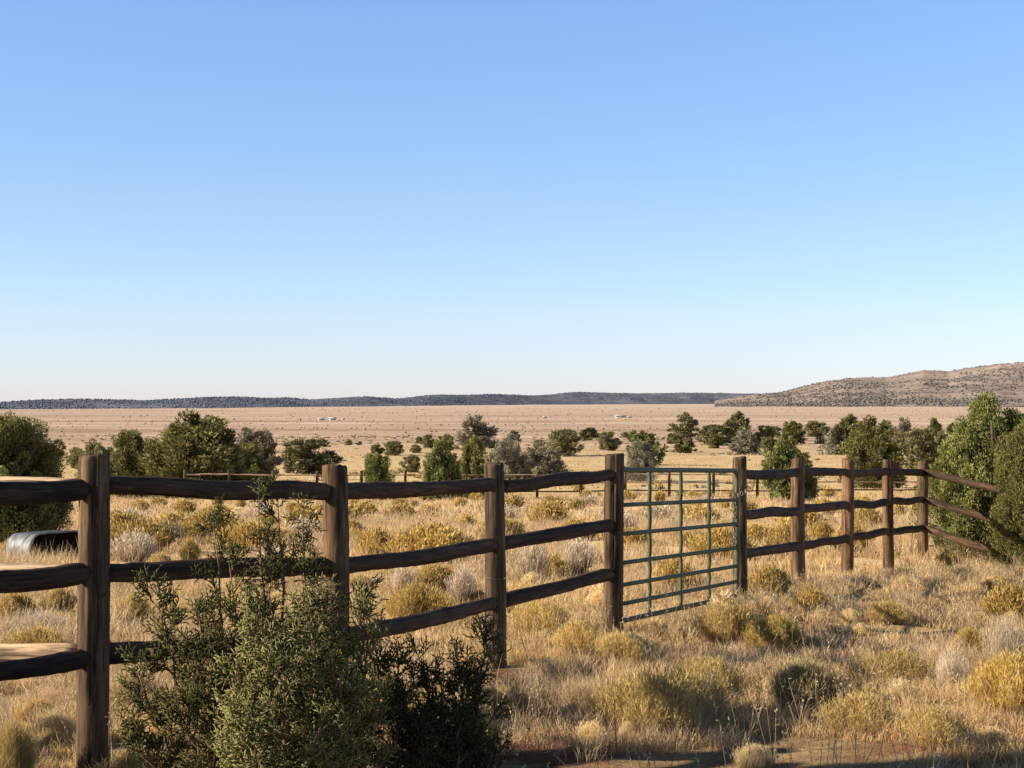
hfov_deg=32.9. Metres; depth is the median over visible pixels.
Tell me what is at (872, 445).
juniper tree
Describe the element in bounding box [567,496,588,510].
rabbitbrush
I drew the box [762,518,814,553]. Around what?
rabbitbrush
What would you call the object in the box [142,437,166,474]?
juniper tree
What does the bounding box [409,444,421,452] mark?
juniper bush
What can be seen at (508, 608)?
grass clump
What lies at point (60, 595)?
rabbitbrush
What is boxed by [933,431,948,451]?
juniper bush
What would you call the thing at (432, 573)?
rabbitbrush
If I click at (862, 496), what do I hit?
rabbitbrush
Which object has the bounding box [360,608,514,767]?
juniper shrub
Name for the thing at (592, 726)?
grass clump
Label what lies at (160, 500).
rabbitbrush
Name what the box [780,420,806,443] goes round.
juniper tree
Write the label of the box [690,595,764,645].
rabbitbrush
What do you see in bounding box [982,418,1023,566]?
juniper tree
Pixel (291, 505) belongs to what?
rabbitbrush
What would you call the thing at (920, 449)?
juniper tree
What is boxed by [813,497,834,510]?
rabbitbrush
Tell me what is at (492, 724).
rabbitbrush
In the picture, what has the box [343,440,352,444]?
juniper bush
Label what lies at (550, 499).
rabbitbrush
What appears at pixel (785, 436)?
juniper bush
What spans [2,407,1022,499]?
sagebrush
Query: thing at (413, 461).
juniper bush
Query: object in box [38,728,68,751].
rabbitbrush
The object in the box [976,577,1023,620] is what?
rabbitbrush
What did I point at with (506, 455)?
sage bush
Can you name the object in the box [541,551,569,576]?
rabbitbrush
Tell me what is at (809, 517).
rabbitbrush
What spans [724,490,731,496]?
rabbitbrush
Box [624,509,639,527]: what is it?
dead shrub
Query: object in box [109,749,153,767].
rabbitbrush
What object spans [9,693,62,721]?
rabbitbrush
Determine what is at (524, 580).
grass clump
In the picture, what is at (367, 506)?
rabbitbrush
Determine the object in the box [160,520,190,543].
dead shrub
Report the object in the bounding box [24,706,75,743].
grass clump
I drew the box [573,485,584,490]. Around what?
rabbitbrush
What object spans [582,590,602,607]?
grass clump
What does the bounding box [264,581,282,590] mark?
rabbitbrush
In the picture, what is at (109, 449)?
juniper bush
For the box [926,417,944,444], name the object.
juniper tree
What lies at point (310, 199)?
sky
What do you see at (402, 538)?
rabbitbrush
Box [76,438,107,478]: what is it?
juniper tree
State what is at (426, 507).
rabbitbrush
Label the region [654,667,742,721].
rabbitbrush
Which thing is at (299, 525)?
dead shrub
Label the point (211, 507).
rabbitbrush
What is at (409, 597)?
rabbitbrush
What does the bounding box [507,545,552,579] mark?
dead shrub
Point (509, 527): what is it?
rabbitbrush
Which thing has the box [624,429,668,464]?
juniper tree
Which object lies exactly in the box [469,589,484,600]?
rabbitbrush
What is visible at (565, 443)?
juniper tree
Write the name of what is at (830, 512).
rabbitbrush
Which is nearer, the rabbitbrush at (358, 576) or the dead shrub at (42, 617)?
the dead shrub at (42, 617)
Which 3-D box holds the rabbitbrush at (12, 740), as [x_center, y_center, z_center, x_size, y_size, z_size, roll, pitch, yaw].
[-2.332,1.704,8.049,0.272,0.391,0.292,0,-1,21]
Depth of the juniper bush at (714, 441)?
333.96 m
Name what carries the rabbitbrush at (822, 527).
on the ground at (116, 424)
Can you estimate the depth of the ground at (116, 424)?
327.19 m
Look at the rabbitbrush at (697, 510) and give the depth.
41.16 m
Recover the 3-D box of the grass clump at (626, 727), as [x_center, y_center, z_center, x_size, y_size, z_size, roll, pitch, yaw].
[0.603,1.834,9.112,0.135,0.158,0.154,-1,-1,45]
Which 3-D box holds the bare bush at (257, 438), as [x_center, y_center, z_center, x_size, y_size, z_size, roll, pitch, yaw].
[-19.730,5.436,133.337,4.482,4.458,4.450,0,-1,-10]
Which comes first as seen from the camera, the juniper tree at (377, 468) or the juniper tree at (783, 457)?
the juniper tree at (783, 457)
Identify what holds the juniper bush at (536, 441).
on the ground at (116, 424)
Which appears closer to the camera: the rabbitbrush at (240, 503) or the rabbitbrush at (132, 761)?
the rabbitbrush at (132, 761)
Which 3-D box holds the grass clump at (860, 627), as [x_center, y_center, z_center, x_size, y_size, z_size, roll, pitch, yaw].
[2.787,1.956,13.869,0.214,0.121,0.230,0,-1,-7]
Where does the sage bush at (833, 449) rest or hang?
on the ground at (116, 424)
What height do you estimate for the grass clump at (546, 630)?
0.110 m
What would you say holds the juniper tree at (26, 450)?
on the ground at (116, 424)
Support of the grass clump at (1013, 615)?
on the ground at (116, 424)
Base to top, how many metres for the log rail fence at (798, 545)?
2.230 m
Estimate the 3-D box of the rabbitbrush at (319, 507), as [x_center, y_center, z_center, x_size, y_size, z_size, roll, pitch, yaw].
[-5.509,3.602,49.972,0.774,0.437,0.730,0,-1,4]
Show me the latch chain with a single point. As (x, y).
(735, 511)
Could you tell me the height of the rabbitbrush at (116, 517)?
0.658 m
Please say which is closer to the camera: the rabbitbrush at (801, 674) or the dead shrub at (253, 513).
the rabbitbrush at (801, 674)
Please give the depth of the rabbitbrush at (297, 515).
41.37 m
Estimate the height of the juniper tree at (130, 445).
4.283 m
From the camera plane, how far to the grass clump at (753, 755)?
8.46 m
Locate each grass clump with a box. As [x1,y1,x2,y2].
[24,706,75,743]
[109,663,167,706]
[135,712,164,723]
[187,584,204,594]
[268,588,297,604]
[506,605,516,613]
[517,572,544,586]
[537,628,551,636]
[554,699,587,720]
[565,717,613,750]
[579,602,594,612]
[582,567,595,573]
[582,583,602,594]
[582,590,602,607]
[617,719,637,743]
[624,630,664,652]
[700,572,717,577]
[707,590,740,608]
[730,741,778,767]
[759,594,782,604]
[837,607,860,624]
[846,622,869,634]
[882,678,923,704]
[891,575,915,588]
[943,563,962,569]
[978,725,1012,745]
[996,609,1022,625]
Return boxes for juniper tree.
[0,410,74,544]
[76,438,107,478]
[110,428,155,498]
[135,408,257,498]
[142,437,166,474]
[238,442,273,480]
[279,437,342,473]
[362,451,395,500]
[422,437,467,500]
[451,413,499,449]
[457,435,491,498]
[547,427,583,456]
[579,427,599,440]
[598,431,621,450]
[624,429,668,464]
[666,411,700,436]
[669,431,697,452]
[694,424,734,445]
[722,410,751,440]
[755,425,775,443]
[757,437,777,454]
[760,435,823,501]
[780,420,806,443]
[802,420,830,436]
[828,413,858,453]
[836,414,908,488]
[903,427,941,469]
[908,390,1023,557]
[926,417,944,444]
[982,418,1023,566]
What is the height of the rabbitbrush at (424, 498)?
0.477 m
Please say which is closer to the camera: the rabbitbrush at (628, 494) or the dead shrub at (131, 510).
the dead shrub at (131, 510)
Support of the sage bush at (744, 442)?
on the ground at (116, 424)
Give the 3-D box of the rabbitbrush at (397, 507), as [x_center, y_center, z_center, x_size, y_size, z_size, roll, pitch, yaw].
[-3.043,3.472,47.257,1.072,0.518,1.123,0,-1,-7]
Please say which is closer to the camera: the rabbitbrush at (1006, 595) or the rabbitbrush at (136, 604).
the rabbitbrush at (136, 604)
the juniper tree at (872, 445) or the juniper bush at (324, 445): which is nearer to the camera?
the juniper tree at (872, 445)
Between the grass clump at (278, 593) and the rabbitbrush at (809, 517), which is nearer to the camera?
the grass clump at (278, 593)
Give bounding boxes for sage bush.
[488,433,536,479]
[624,439,661,481]
[727,427,761,454]
[816,432,847,454]
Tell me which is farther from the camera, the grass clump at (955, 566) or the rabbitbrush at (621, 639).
the grass clump at (955, 566)
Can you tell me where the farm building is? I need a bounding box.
[614,415,626,417]
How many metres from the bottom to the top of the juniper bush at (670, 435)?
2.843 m
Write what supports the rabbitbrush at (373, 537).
on the ground at (116, 424)
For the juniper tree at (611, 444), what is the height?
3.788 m
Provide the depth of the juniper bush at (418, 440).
391.37 m
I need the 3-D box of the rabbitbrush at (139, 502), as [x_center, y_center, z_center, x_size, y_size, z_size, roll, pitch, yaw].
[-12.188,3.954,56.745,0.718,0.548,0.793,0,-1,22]
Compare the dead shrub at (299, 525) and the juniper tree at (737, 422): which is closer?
the dead shrub at (299, 525)
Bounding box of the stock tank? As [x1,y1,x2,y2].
[6,530,77,559]
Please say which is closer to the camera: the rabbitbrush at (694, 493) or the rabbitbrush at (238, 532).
the rabbitbrush at (238, 532)
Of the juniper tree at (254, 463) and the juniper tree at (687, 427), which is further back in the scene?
the juniper tree at (687, 427)
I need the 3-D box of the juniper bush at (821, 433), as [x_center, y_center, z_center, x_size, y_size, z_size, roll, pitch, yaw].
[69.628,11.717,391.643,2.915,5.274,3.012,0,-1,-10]
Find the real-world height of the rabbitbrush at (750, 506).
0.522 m
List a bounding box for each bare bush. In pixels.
[236,426,283,477]
[522,441,567,476]
[892,416,911,443]
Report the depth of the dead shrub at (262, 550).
23.24 m
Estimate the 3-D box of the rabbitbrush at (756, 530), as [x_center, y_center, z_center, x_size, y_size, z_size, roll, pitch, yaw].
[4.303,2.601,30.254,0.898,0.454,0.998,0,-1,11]
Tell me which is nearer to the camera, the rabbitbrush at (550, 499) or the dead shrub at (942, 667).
the dead shrub at (942, 667)
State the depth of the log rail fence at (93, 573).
9.24 m
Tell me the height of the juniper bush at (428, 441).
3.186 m
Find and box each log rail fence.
[0,453,623,767]
[0,476,77,661]
[183,469,932,499]
[732,456,1022,599]
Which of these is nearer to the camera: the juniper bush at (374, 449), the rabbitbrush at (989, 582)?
the rabbitbrush at (989, 582)
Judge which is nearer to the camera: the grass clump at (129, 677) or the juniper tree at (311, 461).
the grass clump at (129, 677)
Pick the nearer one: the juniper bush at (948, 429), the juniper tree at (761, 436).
the juniper tree at (761, 436)
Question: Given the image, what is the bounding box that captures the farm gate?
[623,467,738,622]
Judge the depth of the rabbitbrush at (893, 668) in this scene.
11.33 m
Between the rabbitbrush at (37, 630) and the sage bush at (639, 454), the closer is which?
the rabbitbrush at (37, 630)
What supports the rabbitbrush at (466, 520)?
on the ground at (116, 424)
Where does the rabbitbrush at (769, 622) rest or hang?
on the ground at (116, 424)
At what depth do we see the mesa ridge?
4183.55 m
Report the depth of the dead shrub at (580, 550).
20.51 m
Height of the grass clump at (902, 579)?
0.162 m
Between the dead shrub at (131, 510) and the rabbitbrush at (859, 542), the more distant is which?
the dead shrub at (131, 510)
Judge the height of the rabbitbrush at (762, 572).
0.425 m
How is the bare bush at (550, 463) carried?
on the ground at (116, 424)
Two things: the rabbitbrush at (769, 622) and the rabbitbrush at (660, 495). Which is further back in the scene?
the rabbitbrush at (660, 495)
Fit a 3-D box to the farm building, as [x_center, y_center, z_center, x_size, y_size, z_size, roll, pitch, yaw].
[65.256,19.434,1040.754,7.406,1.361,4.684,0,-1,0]
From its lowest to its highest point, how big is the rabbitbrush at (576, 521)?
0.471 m
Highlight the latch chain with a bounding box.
[731,485,752,545]
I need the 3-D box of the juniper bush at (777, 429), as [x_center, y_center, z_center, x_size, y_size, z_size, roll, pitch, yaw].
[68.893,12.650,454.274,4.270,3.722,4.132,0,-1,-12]
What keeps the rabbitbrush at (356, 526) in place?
on the ground at (116, 424)
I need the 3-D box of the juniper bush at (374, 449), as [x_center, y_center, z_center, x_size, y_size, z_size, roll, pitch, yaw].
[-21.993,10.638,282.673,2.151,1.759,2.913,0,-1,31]
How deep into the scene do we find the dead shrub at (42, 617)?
13.70 m
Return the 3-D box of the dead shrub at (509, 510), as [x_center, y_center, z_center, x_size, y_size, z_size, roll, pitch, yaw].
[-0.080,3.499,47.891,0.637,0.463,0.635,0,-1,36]
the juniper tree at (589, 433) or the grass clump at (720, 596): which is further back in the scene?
the juniper tree at (589, 433)
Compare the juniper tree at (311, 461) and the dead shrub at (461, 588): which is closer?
the dead shrub at (461, 588)
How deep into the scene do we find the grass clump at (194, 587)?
17.70 m
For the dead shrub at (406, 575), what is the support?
on the ground at (116, 424)
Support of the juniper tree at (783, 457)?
on the ground at (116, 424)
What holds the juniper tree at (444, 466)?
on the ground at (116, 424)
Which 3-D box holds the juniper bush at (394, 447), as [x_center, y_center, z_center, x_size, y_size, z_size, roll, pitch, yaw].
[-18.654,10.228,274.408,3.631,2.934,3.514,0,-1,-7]
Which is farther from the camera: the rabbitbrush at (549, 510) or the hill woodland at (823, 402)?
the hill woodland at (823, 402)
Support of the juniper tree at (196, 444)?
on the ground at (116, 424)
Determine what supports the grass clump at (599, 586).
on the ground at (116, 424)
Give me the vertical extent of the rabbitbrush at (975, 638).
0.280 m
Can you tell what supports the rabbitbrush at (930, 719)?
on the ground at (116, 424)
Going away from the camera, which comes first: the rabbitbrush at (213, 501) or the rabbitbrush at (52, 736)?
the rabbitbrush at (52, 736)
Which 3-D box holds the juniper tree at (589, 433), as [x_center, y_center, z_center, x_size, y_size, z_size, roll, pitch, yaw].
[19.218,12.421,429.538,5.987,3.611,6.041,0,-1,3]
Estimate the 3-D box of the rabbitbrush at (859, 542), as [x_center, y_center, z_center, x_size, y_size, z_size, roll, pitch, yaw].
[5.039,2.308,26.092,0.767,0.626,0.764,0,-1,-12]
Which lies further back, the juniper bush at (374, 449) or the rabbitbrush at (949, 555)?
the juniper bush at (374, 449)
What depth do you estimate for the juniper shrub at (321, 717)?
6.23 m
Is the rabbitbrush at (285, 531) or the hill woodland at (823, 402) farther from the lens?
the hill woodland at (823, 402)
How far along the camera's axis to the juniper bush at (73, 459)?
206.35 m
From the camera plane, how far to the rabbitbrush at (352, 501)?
64.23 m
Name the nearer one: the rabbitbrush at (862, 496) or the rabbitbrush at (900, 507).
the rabbitbrush at (900, 507)
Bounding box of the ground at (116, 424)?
[0,404,1023,767]
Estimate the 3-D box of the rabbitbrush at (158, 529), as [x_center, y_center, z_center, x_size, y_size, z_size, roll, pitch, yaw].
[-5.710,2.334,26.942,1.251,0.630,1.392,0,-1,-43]
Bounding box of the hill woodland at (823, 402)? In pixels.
[714,362,1023,406]
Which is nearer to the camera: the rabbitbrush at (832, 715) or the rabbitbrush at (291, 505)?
the rabbitbrush at (832, 715)
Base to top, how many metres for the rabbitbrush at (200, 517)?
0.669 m
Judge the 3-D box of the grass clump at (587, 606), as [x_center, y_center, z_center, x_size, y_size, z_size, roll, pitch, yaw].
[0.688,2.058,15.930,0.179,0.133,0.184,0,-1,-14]
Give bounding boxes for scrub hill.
[715,362,1023,406]
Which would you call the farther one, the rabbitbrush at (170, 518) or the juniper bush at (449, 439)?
the juniper bush at (449, 439)
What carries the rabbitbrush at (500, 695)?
on the ground at (116, 424)
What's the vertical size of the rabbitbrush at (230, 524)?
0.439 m
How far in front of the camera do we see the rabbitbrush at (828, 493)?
87.65 m
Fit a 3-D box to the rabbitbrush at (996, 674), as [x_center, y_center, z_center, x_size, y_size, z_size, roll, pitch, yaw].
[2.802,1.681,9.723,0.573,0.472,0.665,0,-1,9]
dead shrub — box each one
[0,606,74,634]
[110,526,157,562]
[111,506,150,517]
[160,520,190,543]
[238,502,277,518]
[244,543,289,556]
[281,514,322,536]
[388,567,421,592]
[444,563,481,603]
[505,502,521,517]
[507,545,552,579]
[556,536,597,574]
[576,494,598,505]
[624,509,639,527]
[635,501,673,519]
[933,645,972,692]
[979,611,1023,661]
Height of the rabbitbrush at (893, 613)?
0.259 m
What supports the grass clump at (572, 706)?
on the ground at (116, 424)
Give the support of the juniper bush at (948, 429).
on the ground at (116, 424)
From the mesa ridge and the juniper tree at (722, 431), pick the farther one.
the mesa ridge
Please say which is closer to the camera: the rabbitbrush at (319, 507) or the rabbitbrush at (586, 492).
the rabbitbrush at (319, 507)
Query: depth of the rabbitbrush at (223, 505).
52.35 m
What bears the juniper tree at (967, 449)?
on the ground at (116, 424)
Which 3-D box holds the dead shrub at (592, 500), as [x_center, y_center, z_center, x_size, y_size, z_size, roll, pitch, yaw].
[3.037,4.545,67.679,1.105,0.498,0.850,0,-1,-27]
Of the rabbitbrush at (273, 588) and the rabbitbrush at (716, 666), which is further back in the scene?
the rabbitbrush at (273, 588)
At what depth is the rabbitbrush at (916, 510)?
49.87 m
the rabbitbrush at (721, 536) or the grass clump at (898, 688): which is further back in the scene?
the rabbitbrush at (721, 536)
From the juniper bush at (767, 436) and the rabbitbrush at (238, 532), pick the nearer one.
the rabbitbrush at (238, 532)
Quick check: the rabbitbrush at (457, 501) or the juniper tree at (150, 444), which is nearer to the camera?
the rabbitbrush at (457, 501)
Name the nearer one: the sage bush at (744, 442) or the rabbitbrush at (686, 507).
the rabbitbrush at (686, 507)
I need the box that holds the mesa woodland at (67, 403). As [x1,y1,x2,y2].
[0,391,757,408]
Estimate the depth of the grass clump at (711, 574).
19.19 m
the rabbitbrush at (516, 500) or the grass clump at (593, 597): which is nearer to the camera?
the grass clump at (593, 597)
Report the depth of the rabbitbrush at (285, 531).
30.14 m
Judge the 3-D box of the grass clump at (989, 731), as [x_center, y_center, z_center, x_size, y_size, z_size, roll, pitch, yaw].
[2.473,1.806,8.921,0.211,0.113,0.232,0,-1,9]
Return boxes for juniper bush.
[66,446,82,467]
[73,445,114,476]
[320,439,330,446]
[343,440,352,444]
[370,444,384,453]
[383,440,404,455]
[398,454,420,472]
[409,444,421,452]
[415,436,422,443]
[422,434,433,447]
[432,433,455,449]
[509,430,521,440]
[533,439,545,445]
[620,432,628,436]
[666,433,673,443]
[708,433,721,447]
[759,427,773,437]
[771,426,781,436]
[782,433,788,442]
[814,424,825,443]
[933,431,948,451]
[946,422,958,434]
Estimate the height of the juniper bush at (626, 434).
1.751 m
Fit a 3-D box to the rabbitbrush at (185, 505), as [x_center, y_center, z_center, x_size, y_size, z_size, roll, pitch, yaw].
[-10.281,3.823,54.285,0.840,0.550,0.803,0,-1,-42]
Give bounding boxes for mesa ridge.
[1,392,756,408]
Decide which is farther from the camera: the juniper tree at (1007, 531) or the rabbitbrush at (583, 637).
the juniper tree at (1007, 531)
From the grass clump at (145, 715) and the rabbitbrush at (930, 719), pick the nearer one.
the rabbitbrush at (930, 719)
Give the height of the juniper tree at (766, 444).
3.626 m
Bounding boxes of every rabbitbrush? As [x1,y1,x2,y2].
[0,592,38,618]
[0,621,70,643]
[0,712,40,767]
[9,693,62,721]
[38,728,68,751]
[39,588,77,614]
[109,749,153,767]
[110,509,154,532]
[110,514,179,551]
[117,593,152,624]
[130,497,150,510]
[147,551,171,561]
[149,496,168,504]
[154,510,188,526]
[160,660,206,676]
[170,498,198,513]
[171,519,209,539]
[179,507,234,535]
[179,536,202,559]
[194,505,229,517]
[207,517,293,556]
[208,503,231,511]
[208,505,244,523]
[209,522,239,539]
[210,500,225,504]
[218,519,240,530]
[233,577,255,594]
[235,500,247,506]
[254,512,282,525]
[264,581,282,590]
[268,525,297,543]
[284,501,300,512]
[284,507,312,521]
[292,502,312,513]
[310,501,322,513]
[315,503,371,521]
[348,499,358,504]
[349,516,366,532]
[350,529,363,539]
[350,572,375,588]
[351,523,393,554]
[353,500,378,514]
[378,518,468,552]
[378,577,457,618]
[381,503,419,517]
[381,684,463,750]
[383,522,476,565]
[391,498,408,505]
[410,499,417,506]
[412,563,466,592]
[414,504,441,515]
[416,496,429,500]
[453,497,467,506]
[455,513,476,526]
[468,492,483,501]
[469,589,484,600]
[473,513,529,538]
[475,704,504,754]
[481,496,514,507]
[482,683,516,713]
[507,596,573,636]
[508,493,524,508]
[508,519,525,529]
[525,499,571,523]
[540,495,566,506]
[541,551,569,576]
[550,615,605,655]
[560,517,596,540]
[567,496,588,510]
[571,657,714,739]
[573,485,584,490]
[578,489,591,496]
[587,624,648,665]
[624,488,638,500]
[624,525,647,544]
[651,553,696,589]
[652,490,667,500]
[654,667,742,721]
[664,651,750,692]
[675,530,696,545]
[677,504,691,516]
[683,504,727,524]
[685,499,703,507]
[685,522,757,561]
[686,490,702,498]
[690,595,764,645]
[716,502,729,507]
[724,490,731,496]
[740,608,809,653]
[747,499,759,509]
[747,520,771,543]
[748,560,795,595]
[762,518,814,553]
[766,654,852,711]
[771,503,828,532]
[790,584,827,613]
[809,520,835,539]
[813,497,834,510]
[813,685,906,737]
[818,511,835,516]
[820,487,837,496]
[825,521,874,556]
[850,645,934,685]
[854,492,873,508]
[854,508,881,525]
[863,596,916,624]
[890,702,972,750]
[893,504,908,515]
[905,504,937,516]
[934,549,962,568]
[950,624,988,654]
[961,642,1023,720]
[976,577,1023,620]
[980,574,1008,591]
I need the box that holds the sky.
[0,0,1023,401]
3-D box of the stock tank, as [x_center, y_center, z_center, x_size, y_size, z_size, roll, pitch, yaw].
[-6.886,2.408,25.642,0.578,0.480,1.080,0,-1,37]
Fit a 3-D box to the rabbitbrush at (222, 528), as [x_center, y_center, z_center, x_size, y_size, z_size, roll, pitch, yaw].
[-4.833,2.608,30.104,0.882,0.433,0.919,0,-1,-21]
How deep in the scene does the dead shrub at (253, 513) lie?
44.64 m
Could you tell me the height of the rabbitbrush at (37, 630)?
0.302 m
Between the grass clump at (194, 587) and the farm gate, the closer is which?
the farm gate
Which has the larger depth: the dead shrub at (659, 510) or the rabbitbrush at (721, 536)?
the dead shrub at (659, 510)
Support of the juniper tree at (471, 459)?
on the ground at (116, 424)
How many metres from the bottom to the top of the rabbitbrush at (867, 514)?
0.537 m
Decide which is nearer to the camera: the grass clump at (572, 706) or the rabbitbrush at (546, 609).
the grass clump at (572, 706)
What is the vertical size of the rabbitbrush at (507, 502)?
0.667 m
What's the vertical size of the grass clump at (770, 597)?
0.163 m
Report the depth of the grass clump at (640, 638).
12.35 m
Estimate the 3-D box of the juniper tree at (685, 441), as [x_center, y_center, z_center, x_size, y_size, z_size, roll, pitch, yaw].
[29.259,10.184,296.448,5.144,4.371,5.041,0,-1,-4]
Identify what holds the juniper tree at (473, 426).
on the ground at (116, 424)
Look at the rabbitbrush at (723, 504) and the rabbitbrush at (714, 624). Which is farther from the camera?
the rabbitbrush at (723, 504)
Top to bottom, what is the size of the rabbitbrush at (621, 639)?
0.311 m
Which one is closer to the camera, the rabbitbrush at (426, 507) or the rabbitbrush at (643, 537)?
the rabbitbrush at (643, 537)
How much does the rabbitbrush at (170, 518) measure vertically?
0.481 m
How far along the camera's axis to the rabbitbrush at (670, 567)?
17.97 m
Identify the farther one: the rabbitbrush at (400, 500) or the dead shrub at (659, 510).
the rabbitbrush at (400, 500)
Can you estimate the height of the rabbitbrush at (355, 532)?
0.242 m
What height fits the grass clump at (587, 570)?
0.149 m
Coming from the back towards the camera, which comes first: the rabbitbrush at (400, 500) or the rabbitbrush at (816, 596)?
the rabbitbrush at (400, 500)
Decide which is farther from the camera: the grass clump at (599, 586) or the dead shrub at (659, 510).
the dead shrub at (659, 510)
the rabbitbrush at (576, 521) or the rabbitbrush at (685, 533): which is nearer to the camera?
the rabbitbrush at (685, 533)
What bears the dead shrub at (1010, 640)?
on the ground at (116, 424)
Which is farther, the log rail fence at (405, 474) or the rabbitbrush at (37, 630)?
the log rail fence at (405, 474)
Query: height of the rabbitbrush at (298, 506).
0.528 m
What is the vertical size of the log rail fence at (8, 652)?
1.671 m
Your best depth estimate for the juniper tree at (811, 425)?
462.21 m
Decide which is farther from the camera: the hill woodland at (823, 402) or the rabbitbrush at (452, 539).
the hill woodland at (823, 402)
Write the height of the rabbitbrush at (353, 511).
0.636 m
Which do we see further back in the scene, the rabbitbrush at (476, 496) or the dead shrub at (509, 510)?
the rabbitbrush at (476, 496)
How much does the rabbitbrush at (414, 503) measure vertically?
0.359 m
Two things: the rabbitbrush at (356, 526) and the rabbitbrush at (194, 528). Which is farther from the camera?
the rabbitbrush at (356, 526)
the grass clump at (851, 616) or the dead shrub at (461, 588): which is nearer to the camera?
the grass clump at (851, 616)
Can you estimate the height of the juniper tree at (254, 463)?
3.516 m
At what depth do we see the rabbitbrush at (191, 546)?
24.56 m
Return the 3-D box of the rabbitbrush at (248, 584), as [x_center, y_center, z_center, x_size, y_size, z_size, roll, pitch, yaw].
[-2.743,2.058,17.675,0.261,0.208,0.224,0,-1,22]
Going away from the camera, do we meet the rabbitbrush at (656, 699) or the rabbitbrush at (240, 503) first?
the rabbitbrush at (656, 699)
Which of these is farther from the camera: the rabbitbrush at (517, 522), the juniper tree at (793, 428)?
the juniper tree at (793, 428)
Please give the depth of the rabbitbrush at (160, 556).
22.11 m
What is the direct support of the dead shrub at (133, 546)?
on the ground at (116, 424)
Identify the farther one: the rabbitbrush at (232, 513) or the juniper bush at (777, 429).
the juniper bush at (777, 429)
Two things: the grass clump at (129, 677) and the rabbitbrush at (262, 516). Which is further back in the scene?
the rabbitbrush at (262, 516)
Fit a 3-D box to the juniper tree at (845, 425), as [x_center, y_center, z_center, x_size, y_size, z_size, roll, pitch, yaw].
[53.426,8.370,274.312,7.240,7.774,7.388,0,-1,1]
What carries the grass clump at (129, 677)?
on the ground at (116, 424)
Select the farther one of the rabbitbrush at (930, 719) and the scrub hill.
the scrub hill
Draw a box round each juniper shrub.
[111,476,405,767]
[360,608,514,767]
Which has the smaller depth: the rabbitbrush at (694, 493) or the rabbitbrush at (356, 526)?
the rabbitbrush at (356, 526)

